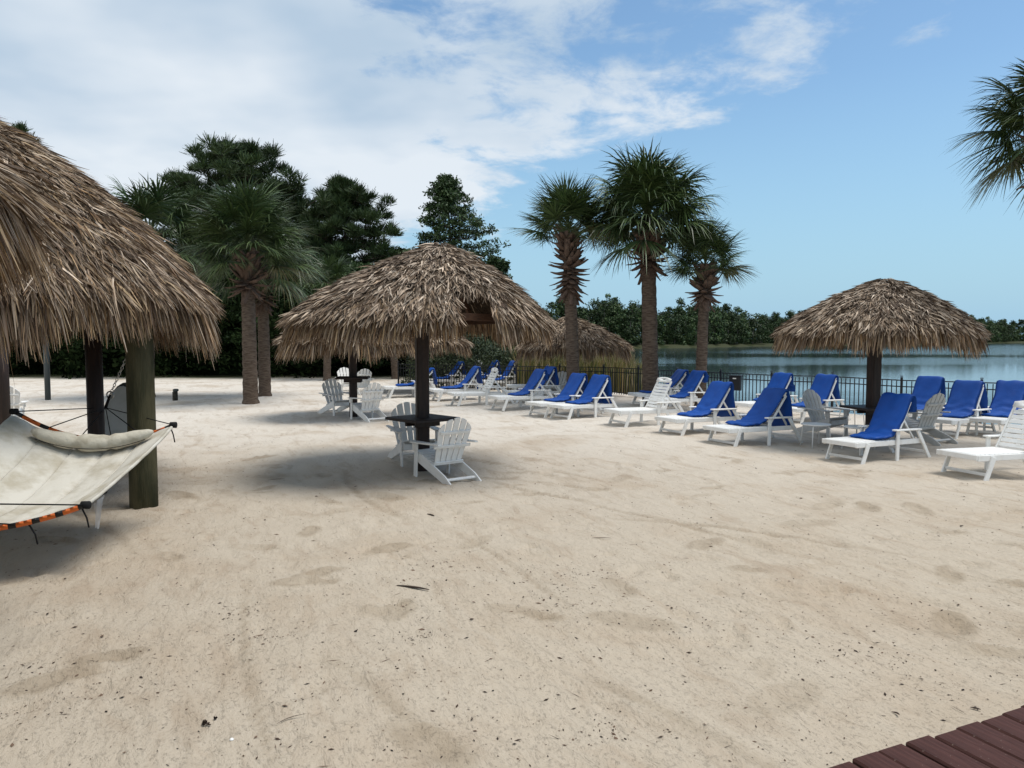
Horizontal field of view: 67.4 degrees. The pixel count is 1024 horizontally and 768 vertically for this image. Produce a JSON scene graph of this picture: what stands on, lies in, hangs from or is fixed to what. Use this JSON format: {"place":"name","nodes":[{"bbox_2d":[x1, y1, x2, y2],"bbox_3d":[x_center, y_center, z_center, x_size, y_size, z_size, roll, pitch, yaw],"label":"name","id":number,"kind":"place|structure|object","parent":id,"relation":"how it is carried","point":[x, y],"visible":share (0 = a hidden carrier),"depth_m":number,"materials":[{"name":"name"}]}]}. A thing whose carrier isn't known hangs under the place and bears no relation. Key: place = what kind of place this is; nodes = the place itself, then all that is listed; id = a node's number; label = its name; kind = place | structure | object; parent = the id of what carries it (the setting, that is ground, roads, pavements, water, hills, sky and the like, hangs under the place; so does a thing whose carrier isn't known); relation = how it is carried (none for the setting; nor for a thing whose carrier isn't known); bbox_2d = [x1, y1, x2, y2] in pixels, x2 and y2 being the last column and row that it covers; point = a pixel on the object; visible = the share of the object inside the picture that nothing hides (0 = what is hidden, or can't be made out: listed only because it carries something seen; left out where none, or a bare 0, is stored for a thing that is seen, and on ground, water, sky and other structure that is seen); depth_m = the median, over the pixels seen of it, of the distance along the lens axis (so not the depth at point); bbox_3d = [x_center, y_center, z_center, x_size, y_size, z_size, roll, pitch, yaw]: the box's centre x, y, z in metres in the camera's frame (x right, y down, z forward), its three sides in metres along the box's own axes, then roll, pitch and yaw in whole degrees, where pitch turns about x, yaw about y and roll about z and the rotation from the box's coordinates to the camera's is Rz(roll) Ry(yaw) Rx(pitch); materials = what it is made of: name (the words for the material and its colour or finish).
{"place":"outdoors","nodes":[
{"label":"outdoors","id":0,"kind":"place"},
{"bbox_2d":[0,341,1023,767],"bbox_3d":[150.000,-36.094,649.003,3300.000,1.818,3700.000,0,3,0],"label":"sand ground","id":1,"kind":"structure","parent":0,"point":[968,575],"depth_m":5.96,"materials":[{"name":"beige sand"}]},
{"bbox_2d":[0,342,10,424],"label":"wooden post","id":2,"kind":"object","parent":1,"relation":"on","point":[5,405],"visible":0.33,"depth_m":15.96,"materials":[{"name":"brown wood"}]},
{"bbox_2d":[10,386,28,418],"bbox_3d":[-11.098,0.511,16.826,0.827,1.026,1.044,-2,4,-28],"label":"adirondack chair","id":3,"kind":"object","parent":1,"relation":"on","point":[16,404],"visible":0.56,"depth_m":16.79,"materials":[{"name":"white plastic"}]},
{"bbox_2d":[11,120,39,142],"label":"pine tree","id":4,"kind":"object","parent":1,"relation":"on","point":[22,126],"visible":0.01,"depth_m":45.74,"materials":[{"name":"green plant"}]},
{"bbox_2d":[0,153,81,314],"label":"thatched umbrella","id":5,"kind":"object","parent":1,"relation":"on","point":[24,208],"visible":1,"depth_m":4.46,"materials":[{"name":"brown plant"}]},
{"bbox_2d":[43,336,50,399],"bbox_3d":[-14.975,-0.681,24.715,0.170,2.800,0.170,0,3,0],"label":"metal pole","id":6,"kind":"object","parent":1,"relation":"on","point":[47,386],"visible":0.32,"depth_m":24.68,"materials":[{"name":"grey metal"}]},
{"bbox_2d":[64,325,119,348],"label":"broadleaf tree","id":7,"kind":"object","parent":1,"relation":"on","point":[81,342],"depth_m":41.37,"materials":[{"name":"green plant"}]},
{"bbox_2d":[84,317,106,493],"bbox_3d":[-5.335,0.187,9.828,0.200,3.050,0.200,0,3,0],"label":"wooden post","id":8,"kind":"object","parent":1,"relation":"on","point":[94,376],"visible":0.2,"depth_m":9.74,"materials":[{"name":"brown wood"}]},
{"bbox_2d":[0,360,177,544],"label":"hammock","id":9,"kind":"object","parent":8,"relation":"hanging from","point":[47,472],"visible":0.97,"depth_m":7.61,"materials":[{"name":"beige fabric"}]},
{"bbox_2d":[0,115,226,509],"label":"thatched hut","id":10,"kind":"object","parent":1,"relation":"on","point":[119,265],"visible":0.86,"depth_m":8.71,"materials":[{"name":"brown plant"}]},
{"bbox_2d":[104,382,126,435],"bbox_3d":[-6.184,0.682,12.130,0.649,1.421,0.145,-1,4,-14],"label":"oval board","id":11,"kind":"object","parent":1,"relation":"on","point":[117,401],"visible":0.15,"depth_m":12.04,"materials":[{"name":"grey"}]},
{"bbox_2d":[108,169,226,396],"bbox_3d":[-11.917,-3.218,25.304,5.721,7.631,5.171,2,4,33],"label":"sabal palm","id":12,"kind":"object","parent":1,"relation":"on","point":[154,203],"visible":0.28,"depth_m":24.75,"materials":[{"name":"green plant"}]},
{"bbox_2d":[172,389,178,400],"bbox_3d":[-10.745,0.389,24.523,0.199,0.475,0.170,0,3,0],"label":"wooden stump","id":13,"kind":"object","parent":1,"relation":"on","point":[175,395],"visible":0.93,"depth_m":24.46,"materials":[{"name":"grey"}]},
{"bbox_2d":[155,168,202,250],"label":"pine tree","id":14,"kind":"object","parent":1,"relation":"on","point":[161,176],"visible":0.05,"depth_m":45.71,"materials":[{"name":"green plant"}]},
{"bbox_2d":[201,716,217,725],"bbox_3d":[-1.577,1.749,3.993,0.054,0.025,0.080,1,3,9],"label":"leaf clump","id":15,"kind":"object","parent":1,"relation":"on","point":[204,721],"visible":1,"depth_m":3.97,"materials":[{"name":"brown plant"}]},
{"bbox_2d":[179,253,241,357],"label":"broadleaf tree","id":16,"kind":"object","parent":1,"relation":"on","point":[230,328],"visible":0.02,"depth_m":42.12,"materials":[{"name":"green plant"}]},
{"bbox_2d":[165,131,310,288],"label":"pine tree","id":17,"kind":"object","parent":1,"relation":"on","point":[225,158],"visible":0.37,"depth_m":43.75,"materials":[{"name":"green plant"}]},
{"bbox_2d":[172,173,321,403],"bbox_3d":[-7.870,-2.799,22.925,4.317,7.091,4.520,0,3,0],"label":"sabal palm","id":18,"kind":"object","parent":1,"relation":"on","point":[254,215],"visible":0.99,"depth_m":22.48,"materials":[{"name":"green plant"}]},
{"bbox_2d":[213,249,298,367],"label":"broadleaf tree","id":19,"kind":"object","parent":1,"relation":"on","point":[229,334],"visible":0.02,"depth_m":41.02,"materials":[{"name":"green plant"}]},
{"bbox_2d":[189,213,332,396],"bbox_3d":[-8.359,-2.828,26.042,4.817,6.783,5.001,0,3,0],"label":"sabal palm","id":20,"kind":"object","parent":1,"relation":"on","point":[263,309],"visible":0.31,"depth_m":25.84,"materials":[{"name":"green plant"}]},
{"bbox_2d":[8,247,542,378],"bbox_3d":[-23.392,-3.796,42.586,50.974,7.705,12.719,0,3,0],"label":"undergrowth","id":21,"kind":"object","parent":1,"relation":"on","point":[75,362],"visible":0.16,"depth_m":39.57,"materials":[{"name":"green plant"}]},
{"bbox_2d":[265,178,317,236],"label":"pine tree","id":22,"kind":"object","parent":1,"relation":"on","point":[302,204],"visible":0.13,"depth_m":46.39,"materials":[{"name":"green plant"}]},
{"bbox_2d":[280,238,330,298],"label":"broadleaf tree","id":23,"kind":"object","parent":1,"relation":"on","point":[318,255],"visible":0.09,"depth_m":42.48,"materials":[{"name":"green plant"}]},
{"bbox_2d":[291,253,354,380],"bbox_3d":[-8.728,-3.178,36.215,3.903,6.365,3.879,0,3,0],"label":"sabal palm","id":24,"kind":"object","parent":1,"relation":"on","point":[334,269],"visible":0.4,"depth_m":35.73,"materials":[{"name":"green plant"}]},
{"bbox_2d":[318,378,348,415],"bbox_3d":[-4.647,0.339,20.184,0.766,0.950,0.967,-3,5,-42],"label":"adirondack chair","id":25,"kind":"object","parent":1,"relation":"on","point":[334,401],"visible":0.78,"depth_m":20.20,"materials":[{"name":"white plastic"}]},
{"bbox_2d":[271,333,414,416],"bbox_3d":[-4.020,-0.334,19.320,3.859,2.952,3.862,0,3,0],"label":"thatched umbrella","id":26,"kind":"object","parent":1,"relation":"on","point":[300,349],"visible":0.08,"depth_m":17.89,"materials":[{"name":"brown plant"}]},
{"bbox_2d":[335,367,357,391],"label":"adirondack chair","id":27,"kind":"object","parent":1,"relation":"on","point":[344,372],"visible":0.36,"depth_m":28.12,"materials":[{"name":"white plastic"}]},
{"bbox_2d":[294,173,403,291],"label":"pine tree","id":28,"kind":"object","parent":1,"relation":"on","point":[342,207],"visible":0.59,"depth_m":43.25,"materials":[{"name":"green plant"}]},
{"bbox_2d":[322,261,405,371],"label":"broadleaf tree","id":29,"kind":"object","parent":1,"relation":"on","point":[357,266],"visible":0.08,"depth_m":40.53,"materials":[{"name":"green plant"}]},
{"bbox_2d":[357,369,373,394],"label":"adirondack chair","id":30,"kind":"object","parent":1,"relation":"on","point":[364,383],"visible":0.44,"depth_m":27.51,"materials":[{"name":"white plastic"}]},
{"bbox_2d":[348,383,388,421],"bbox_3d":[-3.450,0.426,18.630,0.766,0.950,0.967,-3,4,-38],"label":"adirondack chair","id":31,"kind":"object","parent":1,"relation":"on","point":[372,405],"visible":0.98,"depth_m":18.56,"materials":[{"name":"white plastic"}]},
{"bbox_2d":[371,264,399,378],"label":"sabal palm","id":32,"kind":"object","parent":1,"relation":"on","point":[394,372],"visible":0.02,"depth_m":37.97,"materials":[{"name":"brown plant"}]},
{"bbox_2d":[386,245,411,257],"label":"broadleaf tree","id":33,"kind":"object","parent":1,"relation":"on","point":[400,250],"visible":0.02,"depth_m":45.85,"materials":[{"name":"green plant"}]},
{"bbox_2d":[383,367,439,397],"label":"sun lounger","id":34,"kind":"object","parent":1,"relation":"on","point":[409,385],"visible":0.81,"depth_m":25.89,"materials":[{"name":"white plastic"}]},
{"bbox_2d":[386,402,439,466],"bbox_3d":[-1.645,0.799,12.555,0.789,0.978,0.996,-2,4,-24],"label":"adirondack chair","id":35,"kind":"object","parent":1,"relation":"on","point":[403,442],"visible":0.64,"depth_m":12.56,"materials":[{"name":"white plastic"}]},
{"bbox_2d":[397,585,428,589],"bbox_3d":[-0.787,1.624,6.144,0.300,0.012,0.035,2,4,24],"label":"dead leaf","id":36,"kind":"object","parent":1,"relation":"on","point":[413,587],"visible":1,"depth_m":6.14,"materials":[{"name":"plant"}]},
{"bbox_2d":[274,242,557,471],"bbox_3d":[-1.385,-0.280,11.707,4.211,3.757,4.211,0,3,0],"label":"thatched umbrella","id":37,"kind":"object","parent":1,"relation":"on","point":[421,295],"visible":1,"depth_m":10.36,"materials":[{"name":"brown plant"}]},
{"bbox_2d":[371,335,474,361],"bbox_3d":[-3.338,-0.905,28.502,3.987,2.993,3.975,0,3,0],"label":"thatched umbrella","id":38,"kind":"object","parent":1,"relation":"on","point":[463,347],"visible":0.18,"depth_m":27.14,"materials":[{"name":"brown plant"}]},
{"bbox_2d":[410,417,481,484],"bbox_3d":[-0.927,0.932,11.097,0.766,0.950,0.967,-3,4,-38],"label":"adirondack chair","id":39,"kind":"object","parent":1,"relation":"on","point":[439,453],"visible":0.98,"depth_m":11.02,"materials":[{"name":"white plastic"}]},
{"bbox_2d":[429,361,471,386],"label":"sun lounger","id":40,"kind":"object","parent":1,"relation":"on","point":[453,373],"visible":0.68,"depth_m":30.82,"materials":[{"name":"blue fabric"}]},
{"bbox_2d":[429,366,490,401],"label":"sun lounger","id":41,"kind":"object","parent":1,"relation":"on","point":[466,383],"visible":0.94,"depth_m":24.69,"materials":[{"name":"blue fabric"}]},
{"bbox_2d":[409,173,511,262],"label":"cypress tree","id":42,"kind":"object","parent":1,"relation":"on","point":[446,193],"visible":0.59,"depth_m":42.76,"materials":[{"name":"green plant"}]},
{"bbox_2d":[448,360,493,386],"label":"sun lounger","id":43,"kind":"object","parent":1,"relation":"on","point":[463,378],"visible":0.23,"depth_m":31.15,"materials":[{"name":"white plastic"}]},
{"bbox_2d":[393,331,565,387],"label":"shrubs","id":44,"kind":"object","parent":1,"relation":"on","point":[492,354],"visible":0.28,"depth_m":31.69,"materials":[{"name":"green plant"}]},
{"bbox_2d":[447,368,514,405],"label":"sun lounger","id":45,"kind":"object","parent":1,"relation":"on","point":[479,393],"visible":0.94,"depth_m":22.86,"materials":[{"name":"white plastic"}]},
{"bbox_2d":[460,360,508,387],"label":"sun lounger","id":46,"kind":"object","parent":1,"relation":"on","point":[496,363],"visible":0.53,"depth_m":30.90,"materials":[{"name":"white plastic"}]},
{"bbox_2d":[471,255,519,351],"bbox_3d":[-0.898,-3.487,40.045,2.931,6.382,2.941,-2,4,-25],"label":"broadleaf tree","id":47,"kind":"object","parent":1,"relation":"on","point":[501,264],"visible":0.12,"depth_m":39.30,"materials":[{"name":"green plant"}]},
{"bbox_2d":[476,361,515,389],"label":"sun lounger","id":48,"kind":"object","parent":1,"relation":"on","point":[511,363],"visible":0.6,"depth_m":29.68,"materials":[{"name":"blue fabric"}]},
{"bbox_2d":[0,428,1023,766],"bbox_3d":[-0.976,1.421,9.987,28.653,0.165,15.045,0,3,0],"label":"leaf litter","id":49,"kind":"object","parent":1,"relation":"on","point":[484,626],"visible":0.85,"depth_m":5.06,"materials":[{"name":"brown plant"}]},
{"bbox_2d":[488,369,553,410],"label":"sun lounger","id":50,"kind":"object","parent":1,"relation":"on","point":[537,377],"visible":0.97,"depth_m":21.59,"materials":[{"name":"blue fabric"}]},
{"bbox_2d":[506,364,552,389],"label":"sun lounger","id":51,"kind":"object","parent":1,"relation":"on","point":[514,386],"visible":0.3,"depth_m":26.41,"materials":[{"name":"white plastic"}]},
{"bbox_2d":[502,366,560,402],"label":"sun lounger","id":52,"kind":"object","parent":1,"relation":"on","point":[553,376],"visible":0.55,"depth_m":23.63,"materials":[{"name":"blue fabric"}]},
{"bbox_2d":[543,371,566,395],"bbox_3d":[1.497,0.065,24.678,0.766,0.950,0.967,2,4,35],"label":"adirondack chair","id":53,"kind":"object","parent":1,"relation":"on","point":[562,384],"visible":0.36,"depth_m":24.73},
{"bbox_2d":[525,373,599,417],"bbox_3d":[1.329,0.285,20.209,1.941,1.129,0.770,-2,4,-33],"label":"sun lounger","id":54,"kind":"object","parent":1,"relation":"on","point":[576,384],"visible":0.88,"depth_m":20.18,"materials":[{"name":"blue fabric"}]},
{"bbox_2d":[503,168,630,380],"bbox_3d":[1.552,-2.819,22.760,3.707,7.107,3.667,0,3,0],"label":"sabal palm","id":55,"kind":"object","parent":1,"relation":"on","point":[562,205],"visible":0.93,"depth_m":22.32,"materials":[{"name":"green plant"}]},
{"bbox_2d":[513,316,635,365],"bbox_3d":[2.083,-0.776,25.895,4.105,3.048,4.039,0,3,0],"label":"thatched umbrella","id":56,"kind":"object","parent":1,"relation":"on","point":[594,340],"visible":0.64,"depth_m":24.49,"materials":[{"name":"brown plant"}]},
{"bbox_2d":[547,374,621,419],"bbox_3d":[1.864,0.332,19.678,1.940,1.130,0.770,-2,4,-34],"label":"sun lounger","id":57,"kind":"object","parent":1,"relation":"on","point":[598,390],"visible":0.98,"depth_m":19.68,"materials":[{"name":"blue fabric"}]},
{"bbox_2d":[604,377,688,427],"bbox_3d":[3.152,0.409,17.872,1.940,1.117,0.770,-2,4,-24],"label":"sun lounger","id":58,"kind":"object","parent":1,"relation":"on","point":[659,407],"visible":0.9,"depth_m":17.79,"materials":[{"name":"white plastic"}]},
{"bbox_2d":[572,138,737,404],"bbox_3d":[3.997,-3.197,22.467,5.122,7.907,5.360,0,3,0],"label":"sabal palm","id":59,"kind":"object","parent":1,"relation":"on","point":[647,186],"visible":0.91,"depth_m":21.66,"materials":[{"name":"green plant"}]},
{"bbox_2d":[628,369,694,406],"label":"sun lounger","id":60,"kind":"object","parent":1,"relation":"on","point":[678,376],"visible":0.62,"depth_m":22.38,"materials":[{"name":"white plastic"}]},
{"bbox_2d":[645,370,708,410],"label":"sun lounger","id":61,"kind":"object","parent":1,"relation":"on","point":[689,388],"visible":0.86,"depth_m":20.99,"materials":[{"name":"blue fabric"}]},
{"bbox_2d":[397,361,995,423],"bbox_3d":[5.406,0.154,23.762,23.897,1.357,2.152,3,4,39],"label":"metal fence","id":62,"kind":"object","parent":1,"relation":"on","point":[901,380],"visible":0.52,"depth_m":25.41,"materials":[{"name":"black metal"}]},
{"bbox_2d":[728,375,742,390],"bbox_3d":[6.303,-0.034,21.677,0.370,0.432,0.150,3,4,40],"label":"black box","id":63,"kind":"object","parent":62,"relation":"hanging from","point":[736,380],"visible":0.91,"depth_m":21.59,"materials":[{"name":"black metal"}]},
{"bbox_2d":[655,381,739,435],"bbox_3d":[3.991,0.511,16.227,1.940,1.124,0.770,-2,4,-28],"label":"sun lounger","id":64,"kind":"object","parent":1,"relation":"on","point":[717,399],"visible":0.97,"depth_m":16.19,"materials":[{"name":"blue fabric"}]},
{"bbox_2d":[657,216,759,405],"bbox_3d":[5.554,-2.048,21.901,3.043,5.762,2.849,1,4,19],"label":"sabal palm","id":65,"kind":"object","parent":1,"relation":"on","point":[704,281],"visible":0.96,"depth_m":21.59,"materials":[{"name":"green plant"}]},
{"bbox_2d":[703,387,802,446],"bbox_3d":[4.635,0.637,14.760,1.940,1.094,0.770,-2,4,-28],"label":"sun lounger","id":66,"kind":"object","parent":1,"relation":"on","point":[772,407],"visible":0.98,"depth_m":14.74,"materials":[{"name":"blue fabric"}]},
{"bbox_2d":[735,372,798,413],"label":"sun lounger","id":67,"kind":"object","parent":1,"relation":"on","point":[781,380],"visible":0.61,"depth_m":19.42,"materials":[{"name":"blue fabric"}]},
{"bbox_2d":[800,422,830,448],"bbox_3d":[5.711,0.964,14.437,0.530,0.441,0.530,-1,4,-11],"label":"side table","id":68,"kind":"object","parent":1,"relation":"on","point":[817,424],"visible":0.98,"depth_m":14.29,"materials":[{"name":"white plastic"}]},
{"bbox_2d":[791,389,849,437],"bbox_3d":[6.393,0.596,15.996,0.781,0.969,0.986,-2,4,-32],"label":"adirondack chair","id":69,"kind":"object","parent":1,"relation":"on","point":[814,409],"visible":0.84,"depth_m":15.97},
{"bbox_2d":[792,374,850,423],"bbox_3d":[7.163,0.349,18.310,1.940,1.159,0.770,-2,4,-30],"label":"sun lounger","id":70,"kind":"object","parent":1,"relation":"on","point":[825,387],"visible":0.61,"depth_m":18.33,"materials":[{"name":"blue fabric"}]},
{"bbox_2d":[839,408,864,424],"bbox_3d":[7.585,0.758,17.161,0.540,0.432,0.429,0,3,-6],"label":"side table","id":71,"kind":"object","parent":1,"relation":"on","point":[854,415],"visible":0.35,"depth_m":17.10,"materials":[{"name":"white plastic"}]},
{"bbox_2d":[841,425,875,449],"bbox_3d":[6.302,0.987,13.968,0.530,0.441,0.530,-2,4,-29],"label":"side table","id":72,"kind":"object","parent":1,"relation":"on","point":[856,427],"visible":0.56,"depth_m":13.90,"materials":[{"name":"white plastic"}]},
{"bbox_2d":[822,392,930,463],"bbox_3d":[6.083,0.721,12.800,1.882,1.124,0.747,-2,4,-28],"label":"sun lounger","id":73,"kind":"object","parent":1,"relation":"on","point":[887,421],"visible":1,"depth_m":12.74,"materials":[{"name":"blue fabric"}]},
{"bbox_2d":[770,278,993,424],"bbox_3d":[6.845,-0.284,14.515,3.729,3.428,3.738,0,3,0],"label":"thatched umbrella","id":74,"kind":"object","parent":1,"relation":"on","point":[873,318],"visible":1,"depth_m":13.37,"materials":[{"name":"brown plant"}]},
{"bbox_2d":[891,393,957,445],"bbox_3d":[7.931,0.638,14.732,0.789,0.978,0.996,-2,4,-28],"label":"adirondack chair","id":75,"kind":"object","parent":1,"relation":"on","point":[932,409],"visible":0.69,"depth_m":14.63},
{"bbox_2d":[830,705,1023,767],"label":"boardwalk","id":76,"kind":"structure","parent":1,"relation":"on","point":[996,742],"depth_m":3.17,"materials":[{"name":"brown wood"}]},
{"bbox_2d":[906,376,955,427],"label":"sun lounger","id":77,"kind":"object","parent":1,"relation":"on","point":[926,389],"visible":0.44,"depth_m":17.43,"materials":[{"name":"blue fabric"}]},
{"bbox_2d":[918,380,995,438],"bbox_3d":[9.224,0.507,15.902,1.940,1.141,0.770,-2,4,-36],"label":"sun lounger","id":78,"kind":"object","parent":1,"relation":"on","point":[967,398],"visible":0.88,"depth_m":15.97,"materials":[{"name":"blue fabric"}]},
{"bbox_2d":[936,401,1023,480],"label":"sun lounger","id":79,"kind":"object","parent":1,"relation":"on","point":[988,455],"visible":0.96,"depth_m":11.24,"materials":[{"name":"white plastic"}]},
{"bbox_2d":[944,57,1023,216],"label":"sabal palm","id":80,"kind":"object","parent":1,"relation":"on","point":[1010,118],"visible":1,"depth_m":13.95,"materials":[{"name":"green plant"}]},
{"bbox_2d":[965,380,1023,437],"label":"sun lounger","id":81,"kind":"object","parent":1,"relation":"on","point":[1007,394],"visible":0.81,"depth_m":15.98,"materials":[{"name":"blue fabric"}]},
{"bbox_2d":[0,0,1023,338],"label":"sky","id":82,"kind":"structure","parent":0,"point":[827,127],"materials":[{"name":"blue"}]},
{"bbox_2d":[630,341,1007,348],"bbox_3d":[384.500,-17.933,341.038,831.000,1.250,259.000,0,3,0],"label":"bank","id":83,"kind":"structure","parent":0,"point":[692,346],"depth_m":240.49,"materials":[{"name":"green plant"}]},
{"bbox_2d":[536,292,1023,345],"bbox_3d":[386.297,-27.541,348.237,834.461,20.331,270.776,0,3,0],"label":"woodland","id":84,"kind":"object","parent":83,"relation":"on","point":[732,321],"visible":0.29,"depth_m":246.83,"materials":[{"name":"green plant"}]},
{"bbox_2d":[630,343,1023,424],"bbox_3d":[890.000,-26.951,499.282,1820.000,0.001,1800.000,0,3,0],"label":"lake water","id":85,"kind":"structure","parent":0,"point":[1003,361],"depth_m":83.69,"materials":[{"name":"blue liquid"}]},
{"bbox_2d":[509,345,642,393],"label":"reeds","id":86,"kind":"object","parent":85,"relation":"on","point":[612,362],"visible":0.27,"depth_m":28.99,"materials":[{"name":"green plant"}]}
]}

